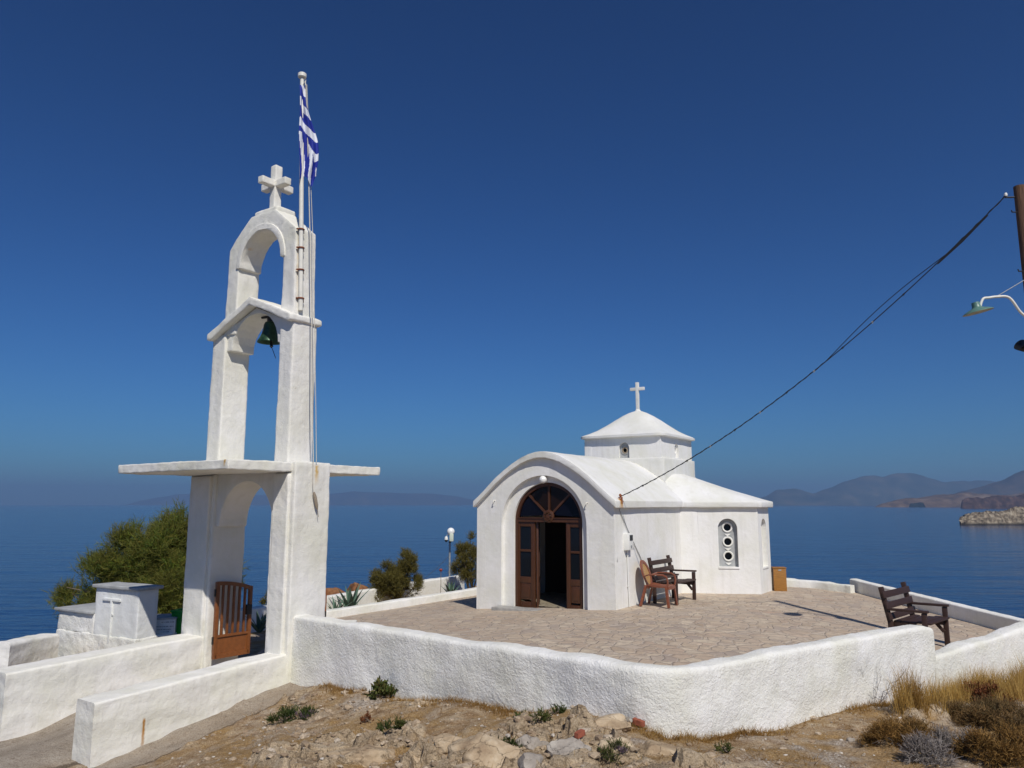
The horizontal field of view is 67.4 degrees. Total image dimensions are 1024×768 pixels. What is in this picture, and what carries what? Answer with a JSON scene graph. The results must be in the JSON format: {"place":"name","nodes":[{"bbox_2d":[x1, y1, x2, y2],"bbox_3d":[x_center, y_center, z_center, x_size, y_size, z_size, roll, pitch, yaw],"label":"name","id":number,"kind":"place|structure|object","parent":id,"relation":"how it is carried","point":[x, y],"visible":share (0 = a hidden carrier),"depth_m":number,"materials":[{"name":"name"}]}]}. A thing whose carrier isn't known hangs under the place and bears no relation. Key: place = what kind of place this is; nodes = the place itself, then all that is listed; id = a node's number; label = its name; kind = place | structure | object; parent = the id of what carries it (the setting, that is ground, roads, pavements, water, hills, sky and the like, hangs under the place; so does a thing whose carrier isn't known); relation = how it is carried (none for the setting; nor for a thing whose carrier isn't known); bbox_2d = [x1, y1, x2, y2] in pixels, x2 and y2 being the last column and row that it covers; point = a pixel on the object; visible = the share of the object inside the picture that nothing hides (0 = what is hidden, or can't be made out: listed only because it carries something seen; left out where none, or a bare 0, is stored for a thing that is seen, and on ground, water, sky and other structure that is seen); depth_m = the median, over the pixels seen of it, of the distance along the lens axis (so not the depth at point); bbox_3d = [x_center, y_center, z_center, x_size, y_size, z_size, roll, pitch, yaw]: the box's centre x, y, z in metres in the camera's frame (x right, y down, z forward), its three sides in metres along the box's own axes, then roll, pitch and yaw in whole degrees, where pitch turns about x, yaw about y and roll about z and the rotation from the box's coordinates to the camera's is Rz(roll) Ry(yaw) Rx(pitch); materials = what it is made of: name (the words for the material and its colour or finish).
{"place":"outdoors","nodes":[
{"label":"outdoors","id":0,"kind":"place"},
{"bbox_2d":[127,491,473,504],"bbox_3d":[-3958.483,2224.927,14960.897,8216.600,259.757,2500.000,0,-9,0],"label":"islands","id":1,"kind":"object","parent":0,"point":[364,498],"visible":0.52,"depth_m":13937.35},
{"bbox_2d":[0,505,1023,640],"bbox_3d":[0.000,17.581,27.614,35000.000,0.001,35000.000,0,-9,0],"label":"sea","id":2,"kind":"structure","parent":0,"point":[940,553],"depth_m":240.62,"materials":[{"name":"liquid"}]},
{"bbox_2d":[0,586,1023,767],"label":"ground","id":3,"kind":"structure","parent":0,"point":[51,746],"depth_m":7.09,"materials":[{"name":"soil"}]},
{"bbox_2d":[0,633,59,667],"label":"wall","id":4,"kind":"structure","parent":3,"relation":"on","point":[29,649],"depth_m":11.49,"materials":[{"name":"white paint"}]},
{"bbox_2d":[0,634,202,740],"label":"path wall","id":5,"kind":"structure","parent":3,"relation":"on","point":[36,696],"depth_m":9.40,"materials":[{"name":"white paint"}]},
{"bbox_2d":[54,582,176,656],"bbox_3d":[-6.563,4.250,12.780,2.289,1.872,0.950,-5,-10,30],"label":"tomb","id":6,"kind":"object","parent":3,"relation":"on","point":[116,614],"visible":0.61,"depth_m":12.30,"materials":[{"name":"paint"}]},
{"bbox_2d":[156,614,176,633],"bbox_3d":[-5.720,3.963,12.704,0.400,0.250,0.530,2,-9,-14],"label":"marble box","id":7,"kind":"object","parent":6,"relation":"on","point":[166,623],"visible":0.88,"depth_m":12.48,"materials":[{"name":"stone"}]},
{"bbox_2d":[170,608,182,633],"bbox_3d":[-5.412,4.054,12.725,0.375,0.622,0.395,-2,-9,12],"label":"green bin","id":8,"kind":"object","parent":6,"relation":"on","point":[177,613],"visible":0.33,"depth_m":12.61,"materials":[{"name":"plastic"}]},
{"bbox_2d":[43,495,254,618],"bbox_3d":[-7.252,3.792,15.413,3.745,3.094,2.547,0,-9,0],"label":"tamarisk tree","id":9,"kind":"object","parent":3,"relation":"on","point":[155,554],"visible":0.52,"depth_m":14.84,"materials":[{"name":"green plant"}]},
{"bbox_2d":[71,652,285,767],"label":"path wall","id":10,"kind":"structure","parent":3,"relation":"on","point":[112,724],"depth_m":8.37,"materials":[{"name":"white paint"}]},
{"bbox_2d":[245,611,266,632],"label":"agave","id":11,"kind":"object","parent":3,"relation":"on","point":[258,626],"visible":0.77,"depth_m":15.33,"materials":[{"name":"green plant"}]},
{"bbox_2d":[258,591,266,604],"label":"shrub","id":12,"kind":"object","parent":3,"relation":"on","point":[263,601],"visible":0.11,"depth_m":17.19,"materials":[{"name":"green plant"}]},
{"bbox_2d":[263,703,318,723],"bbox_3d":[-2.383,3.612,8.388,0.604,0.228,0.392,0,-9,0],"label":"weed","id":13,"kind":"object","parent":3,"relation":"on","point":[307,711],"visible":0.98,"depth_m":8.33,"materials":[{"name":"green plant"}]},
{"bbox_2d":[326,587,345,594],"bbox_3d":[-5.482,6.671,23.985,1.032,0.626,1.100,0,-9,0],"label":"rock","id":14,"kind":"object","parent":3,"relation":"on","point":[332,591],"visible":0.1,"depth_m":23.77,"materials":[{"name":"orange stone"}]},
{"bbox_2d":[328,596,351,608],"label":"agave","id":15,"kind":"object","parent":3,"relation":"on","point":[335,605],"visible":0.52,"depth_m":18.12,"materials":[{"name":"green plant"}]},
{"bbox_2d":[328,582,370,606],"bbox_3d":[-3.936,5.168,18.742,0.793,0.758,0.968,-5,-10,31],"label":"agave","id":16,"kind":"object","parent":3,"relation":"on","point":[353,599],"visible":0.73,"depth_m":18.63,"materials":[{"name":"green plant"}]},
{"bbox_2d":[240,575,463,632],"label":"garden wall","id":17,"kind":"structure","parent":3,"relation":"on","point":[432,585],"depth_m":20.08,"materials":[{"name":"white paint"}]},
{"bbox_2d":[347,582,368,590],"bbox_3d":[-4.786,6.711,24.023,1.113,1.045,1.036,-5,-10,30],"label":"rock","id":18,"kind":"object","parent":3,"relation":"on","point":[352,586],"visible":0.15,"depth_m":23.86,"materials":[{"name":"orange stone"}]},
{"bbox_2d":[325,744,395,767],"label":"rock","id":19,"kind":"object","parent":3,"relation":"on","point":[366,755],"visible":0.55,"depth_m":6.32,"materials":[{"name":"beige stone"}]},
{"bbox_2d":[359,712,373,723],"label":"weed","id":20,"kind":"object","parent":3,"relation":"on","point":[365,719],"visible":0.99,"depth_m":7.68,"materials":[{"name":"brown plant"}]},
{"bbox_2d":[362,675,396,699],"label":"weed","id":21,"kind":"object","parent":3,"relation":"on","point":[382,688],"visible":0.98,"depth_m":8.44,"materials":[{"name":"green plant"}]},
{"bbox_2d":[375,714,409,732],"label":"weed","id":22,"kind":"object","parent":3,"relation":"on","point":[398,724],"visible":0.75,"depth_m":7.06,"materials":[{"name":"green plant"}]},
{"bbox_2d":[366,548,424,601],"bbox_3d":[-3.090,5.144,20.478,1.647,1.611,1.154,0,-9,0],"label":"shrub","id":23,"kind":"object","parent":3,"relation":"on","point":[393,581],"visible":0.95,"depth_m":20.34,"materials":[{"name":"green plant"}]},
{"bbox_2d":[326,587,476,617],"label":"kerb wall","id":24,"kind":"structure","parent":3,"relation":"on","point":[381,606],"depth_m":18.52,"materials":[{"name":"white paint"}]},
{"bbox_2d":[425,528,454,577],"bbox_3d":[-2.292,5.911,24.660,0.936,2.544,0.412,6,-11,-35],"label":"lamp post","id":25,"kind":"object","parent":3,"relation":"on","point":[450,531],"visible":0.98,"depth_m":24.92,"materials":[{"name":"metal"}]},
{"bbox_2d":[424,733,462,756],"bbox_3d":[-0.527,2.829,6.005,0.368,0.152,0.253,0,-9,0],"label":"rock","id":26,"kind":"object","parent":3,"relation":"on","point":[442,741],"visible":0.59,"depth_m":5.94,"materials":[{"name":"beige stone"}]},
{"bbox_2d":[441,581,458,591],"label":"agave","id":27,"kind":"object","parent":3,"relation":"on","point":[451,588],"visible":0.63,"depth_m":21.45,"materials":[{"name":"green plant"}]},
{"bbox_2d":[448,530,476,588],"bbox_3d":[-1.172,5.327,22.859,1.591,1.969,0.974,0,-9,0],"label":"shrub","id":28,"kind":"object","parent":3,"relation":"on","point":[464,562],"visible":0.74,"depth_m":22.70,"materials":[{"name":"green plant"}]},
{"bbox_2d":[447,732,522,767],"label":"rock","id":29,"kind":"object","parent":3,"relation":"on","point":[494,751],"visible":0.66,"depth_m":5.57,"materials":[{"name":"beige stone"}]},
{"bbox_2d":[498,735,528,746],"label":"weed","id":30,"kind":"object","parent":3,"relation":"on","point":[507,739],"visible":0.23,"depth_m":5.95,"materials":[{"name":"green plant"}]},
{"bbox_2d":[517,752,542,767],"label":"rock","id":31,"kind":"object","parent":3,"relation":"on","point":[527,760],"visible":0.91,"depth_m":5.12,"materials":[{"name":"grey stone"}]},
{"bbox_2d":[507,707,552,723],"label":"weed","id":32,"kind":"object","parent":3,"relation":"on","point":[545,716],"visible":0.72,"depth_m":6.52,"materials":[{"name":"green plant"}]},
{"bbox_2d":[515,734,548,749],"bbox_3d":[0.149,2.848,6.040,0.202,0.187,0.240,-9,-12,44],"label":"rock","id":33,"kind":"object","parent":3,"relation":"on","point":[534,742],"visible":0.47,"depth_m":5.98,"materials":[{"name":"grey stone"}]},
{"bbox_2d":[180,688,899,767],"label":"rubble","id":34,"kind":"object","parent":3,"relation":"on","point":[588,733],"visible":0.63,"depth_m":6.51,"materials":[{"name":"beige stone"}]},
{"bbox_2d":[632,717,644,727],"bbox_3d":[1.084,2.894,6.569,0.100,0.064,0.058,-6,-11,33],"label":"brick fragment","id":35,"kind":"object","parent":34,"relation":"on","point":[637,721],"visible":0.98,"depth_m":6.55,"materials":[{"name":"red brick"}]},
{"bbox_2d":[549,701,566,714],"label":"weed","id":36,"kind":"object","parent":3,"relation":"on","point":[560,709],"visible":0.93,"depth_m":7.01,"materials":[{"name":"green plant"}]},
{"bbox_2d":[546,737,591,758],"bbox_3d":[0.433,2.789,5.722,0.356,0.269,0.202,0,-9,0],"label":"rock","id":37,"kind":"object","parent":3,"relation":"on","point":[563,746],"visible":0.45,"depth_m":5.72,"materials":[{"name":"grey stone"}]},
{"bbox_2d":[574,729,585,738],"bbox_3d":[0.513,2.644,5.805,0.083,0.053,0.048,7,-12,-40],"label":"brick fragment","id":38,"kind":"object","parent":37,"relation":"on","point":[579,733],"visible":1,"depth_m":5.79,"materials":[{"name":"red brick"}]},
{"bbox_2d":[162,688,1001,767],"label":"pebbles","id":39,"kind":"object","parent":3,"relation":"on","point":[491,730],"visible":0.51,"depth_m":7.08,"materials":[{"name":"beige stone"}]},
{"bbox_2d":[595,713,631,730],"bbox_3d":[0.725,2.913,6.529,0.606,0.188,0.320,0,-9,0],"label":"rock","id":40,"kind":"object","parent":3,"relation":"on","point":[617,721],"visible":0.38,"depth_m":6.47,"materials":[{"name":"beige stone"}]},
{"bbox_2d":[596,737,631,765],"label":"weed","id":41,"kind":"object","parent":3,"relation":"on","point":[618,745],"visible":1,"depth_m":5.58,"materials":[{"name":"green plant"}]},
{"bbox_2d":[290,614,937,738],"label":"parapet wall","id":42,"kind":"structure","parent":3,"relation":"on","point":[775,687],"depth_m":7.63,"materials":[{"name":"paint"}]},
{"bbox_2d":[598,736,635,752],"bbox_3d":[0.808,2.787,5.895,0.331,0.169,0.279,0,-9,0],"label":"rock","id":43,"kind":"object","parent":3,"relation":"on","point":[605,742],"visible":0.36,"depth_m":5.84,"materials":[{"name":"beige stone"}]},
{"bbox_2d":[225,679,1017,767],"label":"dry grass","id":44,"kind":"structure","parent":3,"relation":"on","point":[506,712],"depth_m":7.10,"materials":[{"name":"plant"}]},
{"bbox_2d":[638,740,679,755],"bbox_3d":[1.167,2.910,5.945,0.620,0.269,0.377,0,-9,0],"label":"rock","id":45,"kind":"object","parent":3,"relation":"on","point":[653,747],"visible":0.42,"depth_m":5.88,"materials":[{"name":"beige stone"}]},
{"bbox_2d":[714,739,733,753],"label":"weed","id":46,"kind":"object","parent":3,"relation":"on","point":[727,749],"visible":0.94,"depth_m":5.93,"materials":[{"name":"green plant"}]},
{"bbox_2d":[786,578,854,592],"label":"sea wall","id":47,"kind":"structure","parent":3,"relation":"on","point":[827,585],"depth_m":19.31,"materials":[{"name":"white paint"}]},
{"bbox_2d":[858,664,904,703],"bbox_3d":[3.896,3.187,8.230,0.828,0.507,0.332,3,-10,-21],"label":"twiggy plant","id":48,"kind":"object","parent":3,"relation":"on","point":[886,685],"visible":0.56,"depth_m":8.16,"materials":[{"name":"grey plant"}]},
{"bbox_2d":[853,710,947,749],"bbox_3d":[3.362,3.083,6.615,0.715,0.539,0.760,-8,-12,42],"label":"dry bush","id":49,"kind":"object","parent":3,"relation":"on","point":[891,729],"visible":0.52,"depth_m":6.53,"materials":[{"name":"brown plant"}]},
{"bbox_2d":[894,726,964,767],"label":"dry bush","id":50,"kind":"object","parent":3,"relation":"on","point":[925,747],"visible":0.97,"depth_m":6.05,"materials":[{"name":"grey plant"}]},
{"bbox_2d":[850,578,1023,629],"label":"wall","id":51,"kind":"structure","parent":3,"relation":"on","point":[981,617],"depth_m":15.40,"materials":[{"name":"white paint"}]},
{"bbox_2d":[928,697,971,719],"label":"dry bush","id":52,"kind":"object","parent":3,"relation":"on","point":[952,707],"visible":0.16,"depth_m":7.74,"materials":[{"name":"brown plant"}]},
{"bbox_2d":[883,651,1023,719],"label":"tall dry grass","id":53,"kind":"structure","parent":3,"relation":"on","point":[905,696],"depth_m":8.55,"materials":[{"name":"plant"}]},
{"bbox_2d":[930,723,989,758],"bbox_3d":[3.779,3.087,6.468,0.573,0.463,0.589,-7,-11,39],"label":"dry bush","id":54,"kind":"object","parent":3,"relation":"on","point":[946,735],"visible":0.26,"depth_m":6.49,"materials":[{"name":"grey plant"}]},
{"bbox_2d":[935,621,1023,692],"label":"parapet wall","id":55,"kind":"structure","parent":3,"relation":"on","point":[1000,647],"depth_m":9.72,"materials":[{"name":"paint"}]},
{"bbox_2d":[947,718,1023,767],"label":"dry bush","id":56,"kind":"object","parent":3,"relation":"on","point":[1007,748],"visible":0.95,"depth_m":6.14,"materials":[{"name":"brown plant"}]},
{"bbox_2d":[948,691,1023,732],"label":"dry bush","id":57,"kind":"object","parent":3,"relation":"on","point":[981,713],"visible":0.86,"depth_m":7.40,"materials":[{"name":"brown plant"}]},
{"bbox_2d":[961,679,1017,702],"bbox_3d":[5.363,3.552,8.696,0.552,0.436,0.511,0,-9,0],"label":"dry bush","id":58,"kind":"object","parent":3,"relation":"on","point":[978,691],"visible":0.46,"depth_m":8.66,"materials":[{"name":"brown plant"}]},
{"bbox_2d":[1004,184,1023,287],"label":"utility pole","id":59,"kind":"object","parent":3,"relation":"on","point":[1018,191],"visible":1,"depth_m":11.64,"materials":[{"name":"wood"}]},
{"bbox_2d":[622,196,1005,495],"bbox_3d":[4.906,-0.285,13.791,7.169,4.502,0.038,-8,-12,42],"label":"power line","id":60,"kind":"object","parent":59,"relation":"attached to","point":[962,239],"visible":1,"depth_m":12.85,"materials":[{"name":"metal"}]},
{"bbox_2d":[962,280,1023,316],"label":"street lamp","id":61,"kind":"object","parent":59,"relation":"attached to","point":[977,308],"visible":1,"depth_m":11.44,"materials":[{"name":"metal"}]},
{"bbox_2d":[1014,340,1023,351],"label":"floodlight","id":62,"kind":"object","parent":59,"relation":"attached to","point":[1019,345],"visible":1,"depth_m":11.49,"materials":[{"name":"plastic"}]},
{"bbox_2d":[0,0,1023,504],"label":"sky","id":63,"kind":"structure","parent":0,"point":[526,214],"materials":[{"name":"blue"}]},
{"bbox_2d":[238,587,994,665],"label":"terrace","id":64,"kind":"structure","parent":0,"point":[688,629],"depth_m":14.05,"materials":[{"name":"beige stone"}]},
{"bbox_2d":[118,165,379,683],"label":"bell tower","id":65,"kind":"structure","parent":64,"relation":"on","point":[228,481],"depth_m":10.89,"materials":[{"name":"white paint"}]},
{"bbox_2d":[211,581,252,658],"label":"metal gate","id":66,"kind":"structure","parent":65,"relation":"attached to","point":[232,643],"depth_m":10.96,"materials":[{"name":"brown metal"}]},
{"bbox_2d":[257,316,279,358],"bbox_3d":[-3.542,-0.726,11.233,0.348,0.752,0.348,0,-9,0],"label":"bell","id":67,"kind":"object","parent":65,"relation":"hanging from","point":[269,335],"visible":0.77,"depth_m":11.16,"materials":[{"name":"green metal"}]},
{"bbox_2d":[296,72,306,310],"bbox_3d":[-3.012,-2.778,10.969,0.158,3.523,0.249,-4,-10,25],"label":"flagpole","id":68,"kind":"object","parent":65,"relation":"attached to","point":[302,76],"visible":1,"depth_m":10.88,"materials":[{"name":"metal"}]},
{"bbox_2d":[299,85,318,186],"bbox_3d":[-2.937,-3.577,11.070,0.308,1.489,0.113,7,-11,-37],"label":"flag","id":69,"kind":"object","parent":68,"relation":"hanging from","point":[306,129],"visible":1,"depth_m":11.05,"materials":[{"name":"fabric"}]},
{"bbox_2d":[305,84,318,516],"bbox_3d":[-2.793,-1.281,10.762,0.420,6.202,0.204,0,-9,0],"label":"halyard","id":70,"kind":"object","parent":68,"relation":"hanging from","point":[315,499],"visible":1,"depth_m":10.60,"materials":[{"name":"fabric"}]},
{"bbox_2d":[325,590,326,616],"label":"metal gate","id":71,"kind":"structure","parent":65,"relation":"attached to","point":[325,603],"depth_m":10.70,"materials":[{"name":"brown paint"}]},
{"bbox_2d":[491,605,542,610],"bbox_3d":[0.130,4.872,16.494,1.154,0.139,0.365,-6,-11,33],"label":"doorstep","id":72,"kind":"object","parent":64,"relation":"on","point":[504,608],"visible":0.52,"depth_m":16.47,"materials":[{"name":"white concrete"}]},
{"bbox_2d":[473,382,772,609],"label":"chapel","id":73,"kind":"structure","parent":64,"relation":"on","point":[551,528],"depth_m":17.35,"materials":[{"name":"white paint"}]},
{"bbox_2d":[515,483,582,608],"bbox_3d":[0.905,3.582,16.796,1.725,2.815,0.497,-6,-11,34],"label":"door","id":74,"kind":"structure","parent":73,"relation":"in","point":[548,500],"depth_m":16.81,"materials":[{"name":"brown wood"}]},
{"bbox_2d":[623,533,633,606],"bbox_3d":[2.404,3.878,15.951,0.214,1.530,0.240,-6,-11,33],"label":"electricity meter","id":75,"kind":"object","parent":73,"relation":"attached to","point":[627,541],"visible":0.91,"depth_m":15.94,"materials":[{"name":"white plastic"}]},
{"bbox_2d":[619,508,641,559],"bbox_3d":[2.517,3.151,16.247,0.080,1.408,1.206,-5,-10,30],"label":"cable","id":76,"kind":"object","parent":73,"relation":"attached to","point":[628,531],"visible":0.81,"depth_m":16.13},
{"bbox_2d":[718,519,739,568],"bbox_3d":[5.213,3.834,18.564,0.750,1.445,0.355,-2,-9,11],"label":"window","id":77,"kind":"structure","parent":73,"relation":"in","point":[727,528],"depth_m":18.53,"materials":[{"name":"paint"}]},
{"bbox_2d":[639,560,677,607],"bbox_3d":[3.040,4.167,16.072,0.689,0.929,0.624,-5,-10,29],"label":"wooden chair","id":78,"kind":"object","parent":64,"relation":"on","point":[647,575],"visible":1,"depth_m":16.06,"materials":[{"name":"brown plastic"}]},
{"bbox_2d":[647,555,696,604],"bbox_3d":[3.518,4.279,16.853,0.706,0.956,1.240,-6,-11,33],"label":"bench","id":79,"kind":"object","parent":64,"relation":"on","point":[689,582],"visible":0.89,"depth_m":16.89,"materials":[{"name":"wood"}]},
{"bbox_2d":[771,567,786,590],"bbox_3d":[6.591,4.808,18.959,0.330,0.562,0.330,-1,-9,8],"label":"wooden box","id":80,"kind":"object","parent":64,"relation":"on","point":[779,579],"visible":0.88,"depth_m":18.82,"materials":[{"name":"brown wood"}]},
{"bbox_2d":[878,582,949,644],"bbox_3d":[6.362,3.672,12.118,0.706,0.956,1.240,-8,-12,43],"label":"bench","id":81,"kind":"object","parent":64,"relation":"on","point":[923,619],"visible":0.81,"depth_m":12.12,"materials":[{"name":"brown wood"}]},
{"bbox_2d":[760,473,993,504],"bbox_3d":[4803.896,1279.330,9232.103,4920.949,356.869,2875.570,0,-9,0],"label":"hills","id":82,"kind":"structure","parent":0,"point":[871,490],"depth_m":8097.17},
{"bbox_2d":[909,502,924,506],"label":"dark islet","id":83,"kind":"object","parent":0,"point":[919,504],"visible":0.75,"depth_m":3250.42,"materials":[{"name":"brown stone"}]},
{"bbox_2d":[875,492,1023,506],"bbox_3d":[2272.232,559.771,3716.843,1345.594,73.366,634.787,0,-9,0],"label":"shore","id":84,"kind":"structure","parent":0,"point":[949,500],"depth_m":3480.57,"materials":[{"name":"stone"}]},
{"bbox_2d":[957,470,1023,494],"bbox_3d":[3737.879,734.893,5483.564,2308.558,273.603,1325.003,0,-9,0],"label":"hills","id":85,"kind":"structure","parent":0,"point":[1012,484],"depth_m":5022.25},
{"bbox_2d":[959,506,1023,524],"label":"rock islet","id":86,"kind":"object","parent":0,"point":[1013,515],"visible":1,"depth_m":488.70,"materials":[{"name":"stone"}]},
{"bbox_2d":[961,494,1023,508],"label":"cliff","id":87,"kind":"structure","parent":0,"point":[1000,502],"depth_m":2355.18,"materials":[{"name":"stone"}]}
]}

